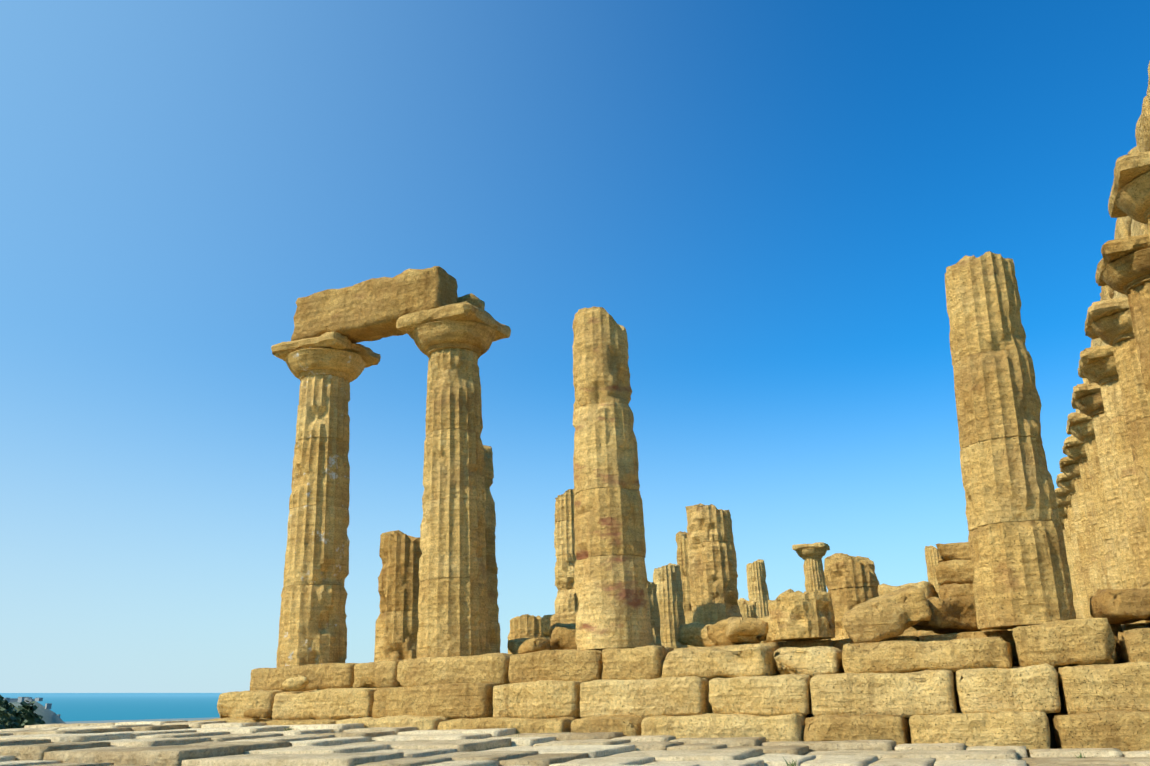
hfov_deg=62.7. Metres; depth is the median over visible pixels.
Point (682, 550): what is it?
column
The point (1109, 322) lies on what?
column
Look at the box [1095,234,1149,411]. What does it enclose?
column
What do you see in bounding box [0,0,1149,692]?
sky
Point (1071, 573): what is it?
column
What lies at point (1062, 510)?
column
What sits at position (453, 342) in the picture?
column
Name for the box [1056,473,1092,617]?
column
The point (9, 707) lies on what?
tree
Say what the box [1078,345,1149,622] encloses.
column
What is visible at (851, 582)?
pronaos column
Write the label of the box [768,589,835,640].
column stump
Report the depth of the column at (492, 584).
23.68 m
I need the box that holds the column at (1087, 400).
[1071,383,1144,623]
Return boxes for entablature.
[1071,62,1149,435]
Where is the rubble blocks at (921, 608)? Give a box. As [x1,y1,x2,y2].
[244,542,1149,718]
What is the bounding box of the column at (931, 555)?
[925,546,940,597]
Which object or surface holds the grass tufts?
on the paving blocks at (180, 743)
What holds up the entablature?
on the column at (1130, 194)
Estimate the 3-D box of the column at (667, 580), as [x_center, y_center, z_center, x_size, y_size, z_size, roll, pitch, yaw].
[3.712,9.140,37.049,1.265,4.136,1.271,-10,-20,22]
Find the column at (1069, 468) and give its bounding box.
[1059,456,1100,594]
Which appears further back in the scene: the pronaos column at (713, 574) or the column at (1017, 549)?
the pronaos column at (713, 574)
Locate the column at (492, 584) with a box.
[483,445,500,652]
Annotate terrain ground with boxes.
[8,701,219,723]
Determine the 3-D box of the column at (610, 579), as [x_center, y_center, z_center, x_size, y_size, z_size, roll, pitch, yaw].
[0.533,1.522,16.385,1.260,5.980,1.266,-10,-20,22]
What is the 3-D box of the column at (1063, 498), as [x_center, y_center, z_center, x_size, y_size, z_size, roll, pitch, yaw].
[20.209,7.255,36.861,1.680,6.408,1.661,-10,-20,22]
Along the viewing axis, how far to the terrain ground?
1877.26 m
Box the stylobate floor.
[673,622,1149,686]
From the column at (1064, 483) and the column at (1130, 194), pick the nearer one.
the column at (1130, 194)
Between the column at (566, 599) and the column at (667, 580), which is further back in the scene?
the column at (667, 580)
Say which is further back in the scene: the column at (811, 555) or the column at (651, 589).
the column at (811, 555)
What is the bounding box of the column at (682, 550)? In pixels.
[676,531,692,647]
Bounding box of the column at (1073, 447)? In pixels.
[1062,436,1111,589]
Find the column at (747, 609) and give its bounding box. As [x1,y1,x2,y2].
[737,598,760,643]
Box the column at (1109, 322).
[1084,297,1149,545]
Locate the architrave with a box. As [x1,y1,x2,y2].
[291,266,484,342]
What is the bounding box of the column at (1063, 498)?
[1055,488,1090,618]
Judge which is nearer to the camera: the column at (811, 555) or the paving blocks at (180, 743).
the paving blocks at (180, 743)
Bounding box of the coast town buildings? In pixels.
[3,697,60,716]
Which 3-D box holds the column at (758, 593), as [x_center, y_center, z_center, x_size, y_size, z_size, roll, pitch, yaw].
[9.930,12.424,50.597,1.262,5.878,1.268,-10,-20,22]
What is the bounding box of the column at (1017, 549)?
[945,251,1075,629]
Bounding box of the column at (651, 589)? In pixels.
[646,581,661,645]
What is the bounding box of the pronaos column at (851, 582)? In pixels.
[824,553,878,640]
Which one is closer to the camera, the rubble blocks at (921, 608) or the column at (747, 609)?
the rubble blocks at (921, 608)
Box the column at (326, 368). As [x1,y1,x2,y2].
[271,332,380,667]
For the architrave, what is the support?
on the column at (326, 368)
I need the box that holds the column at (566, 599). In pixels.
[554,488,578,613]
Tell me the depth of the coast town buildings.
1725.42 m
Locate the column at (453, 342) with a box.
[396,301,510,657]
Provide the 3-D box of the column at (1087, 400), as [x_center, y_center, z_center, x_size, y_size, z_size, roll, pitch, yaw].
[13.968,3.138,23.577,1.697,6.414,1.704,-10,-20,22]
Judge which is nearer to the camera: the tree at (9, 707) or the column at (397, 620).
the column at (397, 620)
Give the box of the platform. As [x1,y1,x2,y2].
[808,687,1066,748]
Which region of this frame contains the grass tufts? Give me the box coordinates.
[284,726,1084,765]
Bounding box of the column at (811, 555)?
[792,542,830,639]
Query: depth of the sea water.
8443.40 m
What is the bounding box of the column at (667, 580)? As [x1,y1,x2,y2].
[653,563,687,647]
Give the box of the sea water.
[0,693,221,721]
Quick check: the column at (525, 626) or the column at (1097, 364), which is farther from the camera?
the column at (525, 626)
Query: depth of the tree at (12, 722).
64.33 m
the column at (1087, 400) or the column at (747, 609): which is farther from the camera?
the column at (747, 609)
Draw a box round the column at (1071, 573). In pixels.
[1059,517,1079,618]
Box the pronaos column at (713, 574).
[685,503,741,646]
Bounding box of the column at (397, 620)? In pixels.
[374,530,421,661]
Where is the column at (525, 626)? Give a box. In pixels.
[508,614,546,653]
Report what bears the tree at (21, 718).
on the terrain ground
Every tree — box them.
[0,695,19,728]
[0,696,16,715]
[0,715,8,728]
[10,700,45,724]
[10,706,34,727]
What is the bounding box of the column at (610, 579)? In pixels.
[572,306,651,649]
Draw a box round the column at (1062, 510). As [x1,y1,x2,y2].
[1056,500,1084,618]
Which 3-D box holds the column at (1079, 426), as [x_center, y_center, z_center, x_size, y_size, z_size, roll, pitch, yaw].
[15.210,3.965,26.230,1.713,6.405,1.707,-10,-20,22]
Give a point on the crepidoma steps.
(884, 690)
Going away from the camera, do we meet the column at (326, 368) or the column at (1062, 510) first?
the column at (326, 368)
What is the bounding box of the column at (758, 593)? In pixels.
[746,559,768,642]
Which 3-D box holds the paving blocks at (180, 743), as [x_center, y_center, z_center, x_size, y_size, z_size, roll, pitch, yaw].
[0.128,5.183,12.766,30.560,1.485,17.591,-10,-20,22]
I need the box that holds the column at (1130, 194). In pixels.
[1108,151,1149,238]
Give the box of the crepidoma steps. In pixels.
[191,618,1149,757]
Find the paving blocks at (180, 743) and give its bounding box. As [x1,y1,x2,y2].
[0,720,1149,765]
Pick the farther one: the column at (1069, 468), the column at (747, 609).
the column at (747, 609)
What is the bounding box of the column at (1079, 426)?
[1066,412,1123,624]
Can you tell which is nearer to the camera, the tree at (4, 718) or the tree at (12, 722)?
the tree at (4, 718)
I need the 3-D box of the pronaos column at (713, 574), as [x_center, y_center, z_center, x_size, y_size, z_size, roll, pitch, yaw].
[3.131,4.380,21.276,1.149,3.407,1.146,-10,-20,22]

